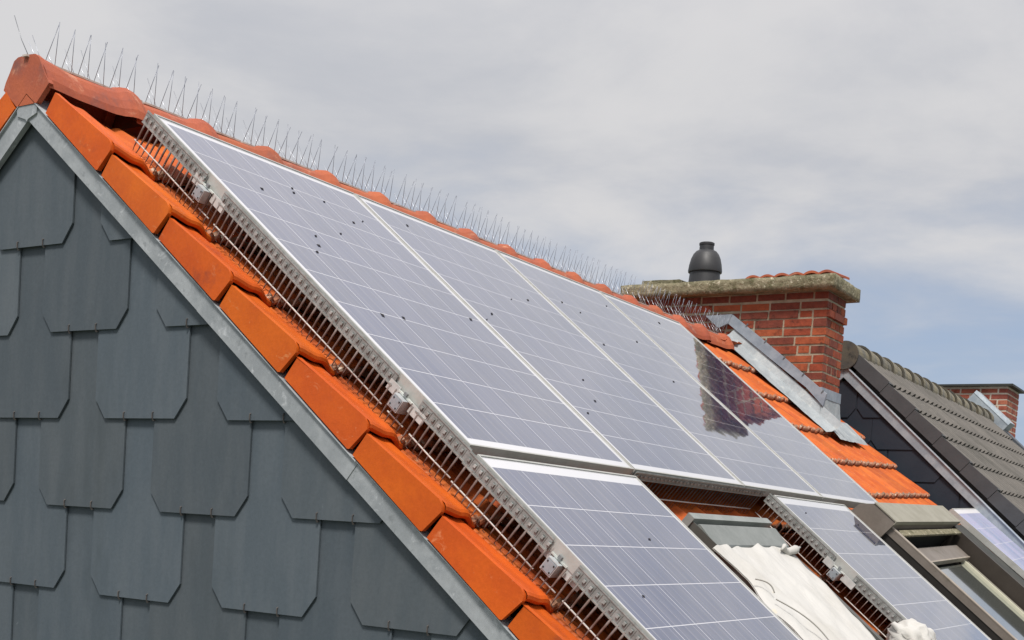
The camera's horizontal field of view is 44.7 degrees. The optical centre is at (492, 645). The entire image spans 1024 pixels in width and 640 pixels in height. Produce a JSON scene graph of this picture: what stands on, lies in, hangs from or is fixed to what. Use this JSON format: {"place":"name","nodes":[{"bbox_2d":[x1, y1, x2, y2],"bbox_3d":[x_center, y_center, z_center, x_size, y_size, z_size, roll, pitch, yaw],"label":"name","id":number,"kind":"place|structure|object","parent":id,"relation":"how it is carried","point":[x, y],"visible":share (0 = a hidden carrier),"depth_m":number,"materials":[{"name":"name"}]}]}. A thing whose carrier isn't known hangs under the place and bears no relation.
{"place":"outdoors","nodes":[
{"label":"outdoors","id":0,"kind":"place"},
{"bbox_2d":[0,0,1023,445],"label":"sky","id":1,"kind":"structure","parent":0,"point":[876,144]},
{"bbox_2d":[838,341,1023,574],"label":"house","id":2,"kind":"structure","parent":0,"point":[948,447],"depth_m":9.71,"materials":[{"name":"tile"}]},
{"label":"ground","id":3,"kind":"structure","parent":0,"visible":0},
{"bbox_2d":[0,54,1023,639],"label":"house","id":4,"kind":"structure","parent":3,"relation":"on","point":[198,438],"depth_m":3.89,"materials":[{"name":"tile"}]},
{"bbox_2d":[14,15,142,101],"bbox_3d":[-1.378,-1.981,4.205,0.097,0.144,0.481,7,7,32],"label":"bird spike strip","id":5,"kind":"object","parent":4,"relation":"on","point":[67,71],"visible":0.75,"depth_m":4.18,"materials":[{"name":"silver metal"}]},
{"bbox_2d":[142,64,240,141],"bbox_3d":[-1.115,-2.008,4.619,0.102,0.144,0.480,7,7,32],"label":"bird spike strip","id":6,"kind":"object","parent":4,"relation":"on","point":[178,115],"visible":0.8,"depth_m":4.58,"materials":[{"name":"silver metal"}]},
{"bbox_2d":[192,172,224,212],"bbox_3d":[0.207,-1.513,5.556,0.149,0.134,4.088,7,7,32],"label":"mounting rail","id":7,"kind":"object","parent":4,"relation":"attached to","point":[200,193],"visible":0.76,"depth_m":3.85,"materials":[{"name":"metal"}]},
{"bbox_2d":[154,113,633,474],"bbox_3d":[-0.309,-1.138,4.127,1.317,1.062,1.014,7,7,32],"label":"solar panel","id":8,"kind":"object","parent":7,"relation":"attached to","point":[473,379],"visible":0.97,"depth_m":4.03,"materials":[{"name":"glass"}]},
{"bbox_2d":[133,110,471,484],"bbox_3d":[-0.611,-1.079,3.713,1.392,1.154,0.010,7,7,32],"label":"pigeon guard","id":9,"kind":"object","parent":8,"relation":"attached to","point":[387,371],"visible":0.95,"depth_m":3.68,"materials":[{"name":"metal"}]},
{"bbox_2d":[355,193,744,486],"bbox_3d":[0.239,-1.192,4.978,1.317,1.062,1.014,7,7,32],"label":"solar panel","id":10,"kind":"object","parent":7,"relation":"attached to","point":[618,409],"visible":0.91,"depth_m":4.91,"materials":[{"name":"glass"}]},
{"bbox_2d":[633,471,765,513],"bbox_3d":[0.792,-0.579,4.809,0.089,0.110,1.250,7,7,32],"label":"pigeon guard","id":11,"kind":"object","parent":10,"relation":"attached to","point":[676,481],"visible":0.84,"depth_m":4.79,"materials":[{"name":"metal"}]},
{"bbox_2d":[495,249,822,500],"bbox_3d":[0.787,-1.246,5.830,1.317,1.062,1.014,7,7,32],"label":"solar panel","id":12,"kind":"object","parent":7,"relation":"attached to","point":[734,445],"visible":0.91,"depth_m":5.77,"materials":[{"name":"glass"}]},
{"bbox_2d":[600,291,876,507],"bbox_3d":[1.333,-1.299,6.678,1.317,1.062,1.006,7,7,32],"label":"solar panel","id":13,"kind":"object","parent":7,"relation":"attached to","point":[817,469],"visible":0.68,"depth_m":6.63,"materials":[{"name":"glass"}]},
{"bbox_2d":[241,108,321,170],"bbox_3d":[-0.849,-2.030,5.030,0.104,0.137,0.480,7,7,32],"label":"bird spike strip","id":14,"kind":"object","parent":4,"relation":"on","point":[284,159],"visible":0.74,"depth_m":5.04,"materials":[{"name":"silver metal"}]},
{"bbox_2d":[324,147,394,203],"bbox_3d":[-0.584,-2.058,5.441,0.102,0.140,0.480,7,7,32],"label":"bird spike strip","id":15,"kind":"object","parent":4,"relation":"on","point":[345,183],"visible":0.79,"depth_m":5.41,"materials":[{"name":"silver metal"}]},
{"bbox_2d":[386,378,425,424],"bbox_3d":[0.846,-0.792,5.191,0.149,0.134,4.088,7,7,32],"label":"mounting rail","id":16,"kind":"object","parent":4,"relation":"attached to","point":[400,402],"visible":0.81,"depth_m":3.49,"materials":[{"name":"metal"}]},
{"bbox_2d":[393,174,456,228],"bbox_3d":[-0.318,-2.085,5.852,0.097,0.143,0.480,7,7,32],"label":"bird spike strip","id":17,"kind":"object","parent":4,"relation":"on","point":[407,208],"visible":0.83,"depth_m":5.83,"materials":[{"name":"silver metal"}]},
{"bbox_2d":[454,201,509,244],"bbox_3d":[-0.053,-2.111,6.263,0.101,0.143,0.480,7,7,32],"label":"bird spike strip","id":18,"kind":"object","parent":4,"relation":"on","point":[481,238],"visible":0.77,"depth_m":6.25,"materials":[{"name":"silver metal"}]},
{"bbox_2d":[507,227,557,268],"bbox_3d":[0.210,-2.133,6.676,0.105,0.135,0.480,7,7,32],"label":"bird spike strip","id":19,"kind":"object","parent":4,"relation":"on","point":[521,254],"visible":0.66,"depth_m":6.65,"materials":[{"name":"silver metal"}]},
{"bbox_2d":[538,546,579,591],"bbox_3d":[0.441,-0.237,3.670,0.149,0.134,1.038,7,7,32],"label":"clamp","id":20,"kind":"object","parent":4,"relation":"attached to","point":[549,568],"visible":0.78,"depth_m":3.25,"materials":[{"name":"metal"}]},
{"bbox_2d":[477,454,801,639],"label":"solar panel","id":21,"kind":"object","parent":20,"relation":"attached to","point":[652,564],"visible":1,"depth_m":3.58,"materials":[{"name":"glass"}]},
{"bbox_2d":[447,451,650,639],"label":"pigeon guard","id":22,"kind":"object","parent":21,"relation":"attached to","point":[599,597],"visible":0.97,"depth_m":3.28,"materials":[{"name":"metal"}]},
{"bbox_2d":[554,246,599,284],"bbox_3d":[0.475,-2.163,7.087,0.103,0.142,0.480,7,7,32],"label":"bird spike strip","id":23,"kind":"object","parent":4,"relation":"on","point":[561,269],"visible":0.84,"depth_m":7.07,"materials":[{"name":"silver metal"}]},
{"bbox_2d":[597,266,635,295],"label":"bird spike strip","id":24,"kind":"object","parent":4,"relation":"on","point":[616,282],"visible":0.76,"depth_m":7.48,"materials":[{"name":"silver metal"}]},
{"bbox_2d":[632,281,669,314],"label":"bird spike strip","id":25,"kind":"object","parent":4,"relation":"on","point":[651,299],"visible":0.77,"depth_m":7.87,"materials":[{"name":"silver metal"}]},
{"bbox_2d":[666,294,701,324],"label":"bird spike strip","id":26,"kind":"object","parent":4,"relation":"on","point":[684,310],"visible":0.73,"depth_m":8.31,"materials":[{"name":"silver metal"}]},
{"bbox_2d":[696,308,728,333],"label":"bird spike strip","id":27,"kind":"object","parent":4,"relation":"on","point":[713,322],"visible":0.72,"depth_m":8.70,"materials":[{"name":"silver metal"}]},
{"bbox_2d":[713,543,875,639],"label":"white cloth","id":28,"kind":"object","parent":4,"relation":"on","point":[791,578],"visible":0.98,"depth_m":4.49,"materials":[{"name":"fabric"}]},
{"bbox_2d":[755,578,774,592],"bbox_3d":[0.929,-0.204,4.244,0.073,0.047,0.010,3,6,-7],"label":"cord","id":29,"kind":"object","parent":28,"relation":"on","point":[767,583],"visible":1,"depth_m":4.24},
{"bbox_2d":[776,599,828,639],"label":"cord","id":30,"kind":"object","parent":28,"relation":"on","point":[804,616],"visible":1,"depth_m":4.20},
{"bbox_2d":[822,556,855,589],"bbox_3d":[1.706,-0.328,5.577,0.149,0.134,1.058,7,7,32],"label":"clamp","id":31,"kind":"object","parent":4,"relation":"attached to","point":[838,574],"visible":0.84,"depth_m":5.15,"materials":[{"name":"metal"}]},
{"bbox_2d":[773,495,990,639],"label":"solar panel","id":32,"kind":"object","parent":31,"relation":"attached to","point":[879,566],"visible":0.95,"depth_m":5.52,"materials":[{"name":"glass"}]},
{"bbox_2d":[755,493,904,636],"bbox_3d":[1.668,-0.034,5.031,1.357,1.116,0.008,7,7,32],"label":"pigeon guard","id":33,"kind":"object","parent":32,"relation":"attached to","point":[824,551],"visible":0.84,"depth_m":5.20,"materials":[{"name":"metal"}]},
{"bbox_2d":[886,618,935,639],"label":"cloth bundle","id":34,"kind":"object","parent":4,"relation":"on","point":[910,629],"visible":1,"depth_m":4.81,"materials":[{"name":"white fabric"}]},
{"bbox_2d":[949,508,1023,578],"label":"solar panel","id":35,"kind":"object","parent":4,"relation":"attached to","point":[992,537],"visible":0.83,"depth_m":8.59,"materials":[{"name":"glass"}]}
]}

